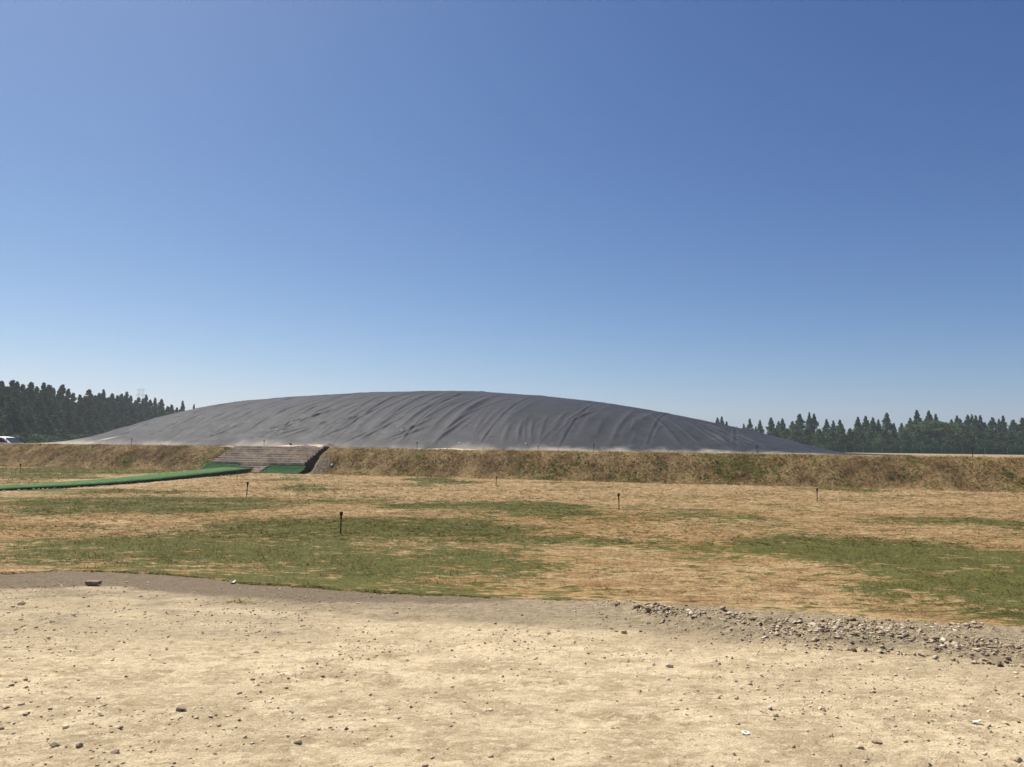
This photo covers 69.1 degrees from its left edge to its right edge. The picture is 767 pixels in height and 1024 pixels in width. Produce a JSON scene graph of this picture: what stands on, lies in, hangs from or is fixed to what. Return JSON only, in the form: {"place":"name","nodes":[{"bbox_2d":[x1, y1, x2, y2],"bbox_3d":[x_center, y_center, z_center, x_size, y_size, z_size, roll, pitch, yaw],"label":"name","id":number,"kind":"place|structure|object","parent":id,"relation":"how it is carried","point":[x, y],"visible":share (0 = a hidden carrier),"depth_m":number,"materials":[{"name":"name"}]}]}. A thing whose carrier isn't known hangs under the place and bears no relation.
{"place":"outdoors","nodes":[
{"label":"outdoors","id":0,"kind":"place"},
{"bbox_2d":[0,467,253,490],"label":"garden path","id":1,"kind":"structure","parent":0,"point":[221,471],"depth_m":30.47,"materials":[{"name":"green carpet"}]},
{"bbox_2d":[0,571,1023,766],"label":"dirt road","id":2,"kind":"structure","parent":0,"point":[519,739],"depth_m":5.17,"materials":[{"name":"soil"}]},
{"bbox_2d":[85,580,101,584],"bbox_3d":[-4.793,2.280,8.522,0.160,0.045,0.086,1,-3,-6],"label":"brick fragment","id":3,"kind":"object","parent":2,"relation":"on","point":[92,582],"visible":1,"depth_m":8.49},
{"bbox_2d":[176,705,186,710],"bbox_3d":[-2.034,2.001,4.578,0.064,0.038,0.048,1,-5,0],"label":"stone","id":4,"kind":"object","parent":2,"relation":"on","point":[180,707],"visible":1,"depth_m":4.57,"materials":[{"name":"stone"}]},
{"bbox_2d":[224,596,260,602],"bbox_3d":[-2.865,2.246,7.759,0.529,0.050,0.296,1,-5,0],"label":"weed tuft","id":5,"kind":"object","parent":2,"relation":"on","point":[240,600],"visible":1,"depth_m":7.77,"materials":[{"name":"plant"}]},
{"bbox_2d":[0,581,1023,766],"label":"pebbles","id":6,"kind":"object","parent":2,"relation":"on","point":[451,686],"visible":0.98,"depth_m":5.32,"materials":[{"name":"stone"}]},
{"bbox_2d":[597,600,1023,666],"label":"rubble","id":7,"kind":"object","parent":2,"relation":"on","point":[690,612],"depth_m":6.50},
{"bbox_2d":[871,737,881,742],"bbox_3d":[2.069,2.027,4.212,0.044,0.035,0.058,5,-6,-41],"label":"stone","id":8,"kind":"object","parent":2,"relation":"on","point":[875,740],"visible":1,"depth_m":4.21,"materials":[{"name":"stone"}]},
{"bbox_2d":[1012,755,1022,762],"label":"stone","id":9,"kind":"object","parent":2,"relation":"on","point":[1017,758],"visible":1,"depth_m":3.96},
{"bbox_2d":[0,466,1023,627],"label":"field","id":10,"kind":"structure","parent":0,"point":[478,590],"depth_m":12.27,"materials":[{"name":"plant"}]},
{"bbox_2d":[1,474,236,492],"bbox_3d":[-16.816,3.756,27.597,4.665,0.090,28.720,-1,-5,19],"label":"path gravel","id":11,"kind":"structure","parent":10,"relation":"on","point":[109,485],"depth_m":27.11,"materials":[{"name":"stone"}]},
{"bbox_2d":[199,462,238,469],"bbox_3d":[-16.561,4.712,41.889,2.200,0.481,1.210,-1,-5,17],"label":"green netting","id":12,"kind":"object","parent":10,"relation":"on","point":[210,465],"visible":0.56,"depth_m":42.18,"materials":[{"name":"fabric"}]},
{"bbox_2d":[258,464,306,473],"bbox_3d":[-12.531,4.664,40.706,2.404,0.476,1.172,-1,-5,17],"label":"green netting","id":13,"kind":"object","parent":10,"relation":"on","point":[285,469],"visible":0.98,"depth_m":40.78,"materials":[{"name":"fabric"}]},
{"bbox_2d":[0,442,1023,492],"bbox_3d":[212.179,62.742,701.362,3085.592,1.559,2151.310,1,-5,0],"label":"embankment","id":14,"kind":"structure","parent":0,"point":[915,467],"depth_m":36.80,"materials":[{"name":"plant"}]},
{"bbox_2d":[0,381,6,398],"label":"cedar tree","id":15,"kind":"object","parent":14,"relation":"on","point":[2,386],"visible":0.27,"depth_m":118.86,"materials":[{"name":"green plant"}]},
{"bbox_2d":[0,422,15,434],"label":"cedar tree","id":16,"kind":"object","parent":14,"relation":"on","point":[7,427],"visible":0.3,"depth_m":101.12,"materials":[{"name":"green plant"}]},
{"bbox_2d":[0,436,22,442],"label":"parked car","id":17,"kind":"object","parent":14,"relation":"on","point":[9,439],"visible":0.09,"depth_m":59.40,"materials":[{"name":"white paint"}]},
{"bbox_2d":[8,380,18,395],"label":"cedar tree","id":18,"kind":"object","parent":14,"relation":"on","point":[11,383],"visible":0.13,"depth_m":123.11,"materials":[{"name":"green plant"}]},
{"bbox_2d":[0,400,29,432],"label":"cedar tree","id":19,"kind":"object","parent":14,"relation":"on","point":[14,418],"visible":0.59,"depth_m":104.91,"materials":[{"name":"green plant"}]},
{"bbox_2d":[19,384,31,404],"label":"cedar tree","id":20,"kind":"object","parent":14,"relation":"on","point":[22,388],"visible":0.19,"depth_m":127.63,"materials":[{"name":"green plant"}]},
{"bbox_2d":[9,433,44,442],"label":"shrub","id":21,"kind":"object","parent":14,"relation":"on","point":[30,439],"visible":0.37,"depth_m":102.32,"materials":[{"name":"green plant"}]},
{"bbox_2d":[26,381,37,407],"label":"cedar tree","id":22,"kind":"object","parent":14,"relation":"on","point":[32,396],"visible":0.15,"depth_m":129.13,"materials":[{"name":"green plant"}]},
{"bbox_2d":[16,433,48,443],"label":"shrub","id":23,"kind":"object","parent":14,"relation":"on","point":[36,435],"visible":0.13,"depth_m":104.94,"materials":[{"name":"green plant"}]},
{"bbox_2d":[37,382,48,403],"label":"cedar tree","id":24,"kind":"object","parent":14,"relation":"on","point":[44,388],"visible":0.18,"depth_m":133.68,"materials":[{"name":"green plant"}]},
{"bbox_2d":[41,391,48,403],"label":"cedar tree","id":25,"kind":"object","parent":14,"relation":"on","point":[45,397],"visible":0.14,"depth_m":128.85,"materials":[{"name":"green plant"}]},
{"bbox_2d":[35,434,54,442],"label":"shrub","id":26,"kind":"object","parent":14,"relation":"on","point":[48,438],"visible":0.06,"depth_m":108.61,"materials":[{"name":"green plant"}]},
{"bbox_2d":[47,385,56,398],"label":"cedar tree","id":27,"kind":"object","parent":14,"relation":"on","point":[50,394],"visible":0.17,"depth_m":136.14,"materials":[{"name":"green plant"}]},
{"bbox_2d":[55,390,62,406],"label":"cedar tree","id":28,"kind":"object","parent":14,"relation":"on","point":[59,397],"visible":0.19,"depth_m":141.72,"materials":[{"name":"green plant"}]},
{"bbox_2d":[58,384,68,402],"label":"cedar tree","id":29,"kind":"object","parent":14,"relation":"on","point":[62,388],"visible":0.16,"depth_m":144.09,"materials":[{"name":"green plant"}]},
{"bbox_2d":[51,432,76,439],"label":"shrub","id":30,"kind":"object","parent":14,"relation":"on","point":[66,436],"visible":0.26,"depth_m":118.99,"materials":[{"name":"green plant"}]},
{"bbox_2d":[59,396,73,412],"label":"cedar tree","id":31,"kind":"object","parent":14,"relation":"on","point":[66,406],"visible":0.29,"depth_m":137.63,"materials":[{"name":"green plant"}]},
{"bbox_2d":[70,393,76,410],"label":"cedar tree","id":32,"kind":"object","parent":14,"relation":"on","point":[72,397],"visible":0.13,"depth_m":149.73,"materials":[{"name":"green plant"}]},
{"bbox_2d":[70,400,77,416],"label":"cedar tree","id":33,"kind":"object","parent":14,"relation":"on","point":[73,407],"visible":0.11,"depth_m":139.14,"materials":[{"name":"green plant"}]},
{"bbox_2d":[83,389,94,408],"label":"cedar tree","id":34,"kind":"object","parent":14,"relation":"on","point":[88,399],"visible":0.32,"depth_m":151.06,"materials":[{"name":"green plant"}]},
{"bbox_2d":[80,416,100,434],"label":"cedar tree","id":35,"kind":"object","parent":14,"relation":"on","point":[87,420],"visible":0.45,"depth_m":134.58,"materials":[{"name":"green plant"}]},
{"bbox_2d":[93,422,105,432],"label":"cedar tree","id":36,"kind":"object","parent":14,"relation":"on","point":[97,425],"visible":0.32,"depth_m":138.02,"materials":[{"name":"green plant"}]},
{"bbox_2d":[101,389,105,405],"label":"cedar tree","id":37,"kind":"object","parent":14,"relation":"on","point":[103,394],"visible":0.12,"depth_m":162.13,"materials":[{"name":"green plant"}]},
{"bbox_2d":[108,393,114,406],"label":"cedar tree","id":38,"kind":"object","parent":14,"relation":"on","point":[112,398],"visible":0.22,"depth_m":165.68,"materials":[{"name":"green plant"}]},
{"bbox_2d":[113,420,122,428],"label":"cedar tree","id":39,"kind":"object","parent":14,"relation":"on","point":[118,424],"visible":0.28,"depth_m":147.01,"materials":[{"name":"green plant"}]},
{"bbox_2d":[121,411,131,426],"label":"cedar tree","id":40,"kind":"object","parent":14,"relation":"on","point":[126,415],"visible":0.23,"depth_m":155.13,"materials":[{"name":"green plant"}]},
{"bbox_2d":[124,391,130,407],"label":"cedar tree","id":41,"kind":"object","parent":14,"relation":"on","point":[126,396],"visible":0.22,"depth_m":168.79,"materials":[{"name":"green plant"}]},
{"bbox_2d":[126,419,136,426],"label":"cedar tree","id":42,"kind":"object","parent":14,"relation":"on","point":[130,421],"visible":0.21,"depth_m":152.15,"materials":[{"name":"green plant"}]},
{"bbox_2d":[129,404,137,422],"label":"cedar tree","id":43,"kind":"object","parent":14,"relation":"on","point":[132,412],"visible":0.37,"depth_m":163.63,"materials":[{"name":"green plant"}]},
{"bbox_2d":[136,404,145,419],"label":"cedar tree","id":44,"kind":"object","parent":14,"relation":"on","point":[139,408],"visible":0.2,"depth_m":166.77,"materials":[{"name":"green plant"}]},
{"bbox_2d":[136,413,145,422],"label":"cedar tree","id":45,"kind":"object","parent":14,"relation":"on","point":[141,417],"visible":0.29,"depth_m":160.91,"materials":[{"name":"green plant"}]},
{"bbox_2d":[142,394,148,410],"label":"cedar tree","id":46,"kind":"object","parent":14,"relation":"on","point":[145,405],"visible":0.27,"depth_m":177.32,"materials":[{"name":"green plant"}]},
{"bbox_2d":[144,406,153,419],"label":"cedar tree","id":47,"kind":"object","parent":14,"relation":"on","point":[147,412],"visible":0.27,"depth_m":170.06,"materials":[{"name":"green plant"}]},
{"bbox_2d":[151,406,158,417],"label":"cedar tree","id":48,"kind":"object","parent":14,"relation":"on","point":[154,412],"visible":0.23,"depth_m":172.41,"materials":[{"name":"green plant"}]},
{"bbox_2d":[158,399,165,412],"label":"cedar tree","id":49,"kind":"object","parent":14,"relation":"on","point":[161,405],"visible":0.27,"depth_m":181.01,"materials":[{"name":"green plant"}]},
{"bbox_2d":[237,466,266,472],"bbox_3d":[-14.594,4.804,41.306,1.860,0.410,0.910,-1,-5,17],"label":"landing","id":50,"kind":"object","parent":14,"relation":"on","point":[256,469],"visible":0.36,"depth_m":41.26,"materials":[{"name":"concrete"}]},
{"bbox_2d":[212,446,328,470],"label":"bank stairs","id":51,"kind":"structure","parent":14,"relation":"on","point":[263,455],"depth_m":42.54,"materials":[{"name":"concrete"}]},
{"bbox_2d":[281,444,475,449],"bbox_3d":[-7.599,3.767,43.941,52.000,0.261,1.500,-1,-5,17],"label":"sand drift","id":52,"kind":"object","parent":14,"relation":"on","point":[318,445],"visible":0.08,"depth_m":45.05,"materials":[{"name":"sand"}]},
{"bbox_2d":[35,391,919,455],"bbox_3d":[-4.281,3.043,61.914,62.000,4.671,36.323,-1,-5,17],"label":"lagoon cover","id":53,"kind":"object","parent":14,"relation":"on","point":[480,420],"visible":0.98,"depth_m":47.11,"materials":[{"name":"plastic"}]},
{"bbox_2d":[745,419,753,430],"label":"redwood tree","id":54,"kind":"object","parent":14,"relation":"on","point":[749,426],"visible":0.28,"depth_m":177.50,"materials":[{"name":"green plant"}]},
{"bbox_2d":[757,420,764,432],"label":"redwood tree","id":55,"kind":"object","parent":14,"relation":"on","point":[760,428],"visible":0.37,"depth_m":182.97,"materials":[{"name":"green plant"}]},
{"bbox_2d":[766,418,778,436],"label":"redwood tree","id":56,"kind":"object","parent":14,"relation":"on","point":[770,427],"visible":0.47,"depth_m":177.72,"materials":[{"name":"green plant"}]},
{"bbox_2d":[770,429,782,437],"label":"redwood tree","id":57,"kind":"object","parent":14,"relation":"on","point":[775,433],"visible":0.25,"depth_m":166.96,"materials":[{"name":"green plant"}]},
{"bbox_2d":[777,418,785,433],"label":"redwood tree","id":58,"kind":"object","parent":14,"relation":"on","point":[782,426],"visible":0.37,"depth_m":180.64,"materials":[{"name":"green plant"}]},
{"bbox_2d":[779,428,791,438],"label":"redwood tree","id":59,"kind":"object","parent":14,"relation":"on","point":[786,431],"visible":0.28,"depth_m":169.57,"materials":[{"name":"green plant"}]},
{"bbox_2d":[788,430,807,444],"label":"redwood tree","id":60,"kind":"object","parent":14,"relation":"on","point":[795,435],"visible":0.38,"depth_m":165.01,"materials":[{"name":"green plant"}]},
{"bbox_2d":[788,414,814,444],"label":"redwood tree","id":61,"kind":"object","parent":14,"relation":"on","point":[799,422],"visible":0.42,"depth_m":175.11,"materials":[{"name":"green plant"}]},
{"bbox_2d":[787,429,816,445],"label":"redwood tree","id":62,"kind":"object","parent":14,"relation":"on","point":[801,438],"visible":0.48,"depth_m":164.87,"materials":[{"name":"green plant"}]},
{"bbox_2d":[799,428,815,444],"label":"redwood tree","id":63,"kind":"object","parent":14,"relation":"on","point":[806,432],"visible":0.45,"depth_m":166.33,"materials":[{"name":"green plant"}]},
{"bbox_2d":[806,412,815,436],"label":"redwood tree","id":64,"kind":"object","parent":14,"relation":"on","point":[809,422],"visible":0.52,"depth_m":180.96,"materials":[{"name":"green plant"}]},
{"bbox_2d":[812,414,818,440],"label":"redwood tree","id":65,"kind":"object","parent":14,"relation":"on","point":[815,423],"visible":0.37,"depth_m":182.24,"materials":[{"name":"green plant"}]},
{"bbox_2d":[810,429,828,449],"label":"redwood tree","id":66,"kind":"object","parent":14,"relation":"on","point":[820,439],"visible":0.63,"depth_m":163.77,"materials":[{"name":"green plant"}]},
{"bbox_2d":[821,419,830,446],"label":"redwood tree","id":67,"kind":"object","parent":14,"relation":"on","point":[825,428],"visible":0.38,"depth_m":174.05,"materials":[{"name":"green plant"}]},
{"bbox_2d":[823,430,838,445],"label":"redwood tree","id":68,"kind":"object","parent":14,"relation":"on","point":[832,435],"visible":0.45,"depth_m":164.90,"materials":[{"name":"green plant"}]},
{"bbox_2d":[832,428,848,447],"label":"redwood tree","id":69,"kind":"object","parent":14,"relation":"on","point":[840,433],"visible":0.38,"depth_m":164.20,"materials":[{"name":"green plant"}]},
{"bbox_2d":[835,420,845,438],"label":"redwood tree","id":70,"kind":"object","parent":14,"relation":"on","point":[840,425],"visible":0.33,"depth_m":177.98,"materials":[{"name":"green plant"}]},
{"bbox_2d":[833,438,851,452],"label":"shrub","id":71,"kind":"object","parent":14,"relation":"on","point":[844,442],"visible":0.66,"depth_m":153.89,"materials":[{"name":"green plant"}]},
{"bbox_2d":[846,428,858,441],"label":"redwood tree","id":72,"kind":"object","parent":14,"relation":"on","point":[850,433],"visible":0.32,"depth_m":166.31,"materials":[{"name":"green plant"}]},
{"bbox_2d":[847,438,863,452],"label":"shrub","id":73,"kind":"object","parent":14,"relation":"on","point":[854,441],"visible":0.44,"depth_m":154.59,"materials":[{"name":"green plant"}]},
{"bbox_2d":[853,417,862,436],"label":"redwood tree","id":74,"kind":"object","parent":14,"relation":"on","point":[857,427],"visible":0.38,"depth_m":176.32,"materials":[{"name":"green plant"}]},
{"bbox_2d":[852,443,877,452],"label":"shrub","id":75,"kind":"object","parent":14,"relation":"on","point":[866,445],"visible":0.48,"depth_m":151.83,"materials":[{"name":"green plant"}]},
{"bbox_2d":[859,416,872,436],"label":"redwood tree","id":76,"kind":"object","parent":14,"relation":"on","point":[865,423],"visible":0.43,"depth_m":175.44,"materials":[{"name":"green plant"}]},
{"bbox_2d":[865,417,879,437],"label":"redwood tree","id":77,"kind":"object","parent":14,"relation":"on","point":[874,428],"visible":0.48,"depth_m":171.61,"materials":[{"name":"green plant"}]},
{"bbox_2d":[873,443,888,452],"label":"shrub","id":78,"kind":"object","parent":14,"relation":"on","point":[881,445],"visible":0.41,"depth_m":158.11,"materials":[{"name":"green plant"}]},
{"bbox_2d":[875,430,893,445],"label":"redwood tree","id":79,"kind":"object","parent":14,"relation":"on","point":[884,435],"visible":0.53,"depth_m":161.78,"materials":[{"name":"green plant"}]},
{"bbox_2d":[881,412,899,434],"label":"redwood tree","id":80,"kind":"object","parent":14,"relation":"on","point":[887,424],"visible":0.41,"depth_m":176.53,"materials":[{"name":"green plant"}]},
{"bbox_2d":[887,430,899,443],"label":"redwood tree","id":81,"kind":"object","parent":14,"relation":"on","point":[893,436],"visible":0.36,"depth_m":162.98,"materials":[{"name":"green plant"}]},
{"bbox_2d":[883,444,904,452],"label":"shrub","id":82,"kind":"object","parent":14,"relation":"on","point":[895,446],"visible":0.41,"depth_m":152.16,"materials":[{"name":"green plant"}]},
{"bbox_2d":[898,439,919,453],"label":"shrub","id":83,"kind":"object","parent":14,"relation":"on","point":[908,442],"visible":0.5,"depth_m":155.43,"materials":[{"name":"green plant"}]},
{"bbox_2d":[911,410,921,424],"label":"redwood tree","id":84,"kind":"object","parent":14,"relation":"on","point":[916,417],"visible":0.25,"depth_m":170.54,"materials":[{"name":"green plant"}]},
{"bbox_2d":[895,424,942,441],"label":"broadleaf tree","id":85,"kind":"object","parent":14,"relation":"on","point":[911,428],"visible":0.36,"depth_m":164.24,"materials":[{"name":"green plant"}]},
{"bbox_2d":[828,447,1023,454],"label":"fence","id":86,"kind":"object","parent":14,"relation":"on","point":[983,451],"visible":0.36,"depth_m":108.03,"materials":[{"name":"metal"}]},
{"bbox_2d":[910,438,942,453],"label":"shrub","id":87,"kind":"object","parent":14,"relation":"on","point":[926,442],"visible":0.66,"depth_m":151.02,"materials":[{"name":"green plant"}]},
{"bbox_2d":[923,411,933,421],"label":"redwood tree","id":88,"kind":"object","parent":14,"relation":"on","point":[929,417],"visible":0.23,"depth_m":173.74,"materials":[{"name":"green plant"}]},
{"bbox_2d":[908,420,956,442],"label":"broadleaf tree","id":89,"kind":"object","parent":14,"relation":"on","point":[936,424],"visible":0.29,"depth_m":163.69,"materials":[{"name":"green plant"}]},
{"bbox_2d":[935,443,954,453],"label":"shrub","id":90,"kind":"object","parent":14,"relation":"on","point":[944,446],"visible":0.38,"depth_m":150.32,"materials":[{"name":"green plant"}]},
{"bbox_2d":[932,422,971,440],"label":"broadleaf tree","id":91,"kind":"object","parent":14,"relation":"on","point":[957,429],"visible":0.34,"depth_m":163.69,"materials":[{"name":"green plant"}]},
{"bbox_2d":[954,437,969,453],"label":"shrub","id":92,"kind":"object","parent":14,"relation":"on","point":[960,443],"visible":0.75,"depth_m":150.06,"materials":[{"name":"green plant"}]},
{"bbox_2d":[963,414,971,431],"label":"redwood tree","id":93,"kind":"object","parent":14,"relation":"on","point":[967,422],"visible":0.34,"depth_m":175.20,"materials":[{"name":"green plant"}]},
{"bbox_2d":[966,444,981,453],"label":"shrub","id":94,"kind":"object","parent":14,"relation":"on","point":[976,448],"visible":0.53,"depth_m":149.72,"materials":[{"name":"green plant"}]},
{"bbox_2d":[968,415,984,433],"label":"redwood tree","id":95,"kind":"object","parent":14,"relation":"on","point":[975,423],"visible":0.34,"depth_m":170.11,"materials":[{"name":"green plant"}]},
{"bbox_2d":[978,415,985,431],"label":"redwood tree","id":96,"kind":"object","parent":14,"relation":"on","point":[981,423],"visible":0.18,"depth_m":177.74,"materials":[{"name":"green plant"}]},
{"bbox_2d":[974,439,998,454],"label":"shrub","id":97,"kind":"object","parent":14,"relation":"on","point":[988,445],"visible":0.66,"depth_m":152.26,"materials":[{"name":"green plant"}]},
{"bbox_2d":[983,417,996,435],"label":"redwood tree","id":98,"kind":"object","parent":14,"relation":"on","point":[992,424],"visible":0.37,"depth_m":174.02,"materials":[{"name":"green plant"}]},
{"bbox_2d":[995,419,1006,435],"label":"redwood tree","id":99,"kind":"object","parent":14,"relation":"on","point":[999,428],"visible":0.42,"depth_m":171.46,"materials":[{"name":"green plant"}]},
{"bbox_2d":[994,432,1014,454],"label":"redwood tree","id":100,"kind":"object","parent":14,"relation":"on","point":[1000,435],"visible":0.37,"depth_m":160.92,"materials":[{"name":"green plant"}]},
{"bbox_2d":[1001,415,1007,435],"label":"redwood tree","id":101,"kind":"object","parent":14,"relation":"on","point":[1004,424],"visible":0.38,"depth_m":174.96,"materials":[{"name":"green plant"}]},
{"bbox_2d":[1004,420,1020,434],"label":"redwood tree","id":102,"kind":"object","parent":14,"relation":"on","point":[1012,427],"visible":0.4,"depth_m":172.24,"materials":[{"name":"green plant"}]},
{"bbox_2d":[1010,438,1023,454],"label":"shrub","id":103,"kind":"object","parent":14,"relation":"on","point":[1020,443],"visible":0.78,"depth_m":155.21,"materials":[{"name":"green plant"}]},
{"bbox_2d":[1015,417,1023,436],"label":"redwood tree","id":104,"kind":"object","parent":14,"relation":"on","point":[1021,426],"visible":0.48,"depth_m":171.00,"materials":[{"name":"green plant"}]},
{"bbox_2d":[0,0,1023,434],"label":"sky","id":105,"kind":"structure","parent":0,"point":[738,211],"materials":[{"name":"blue"}]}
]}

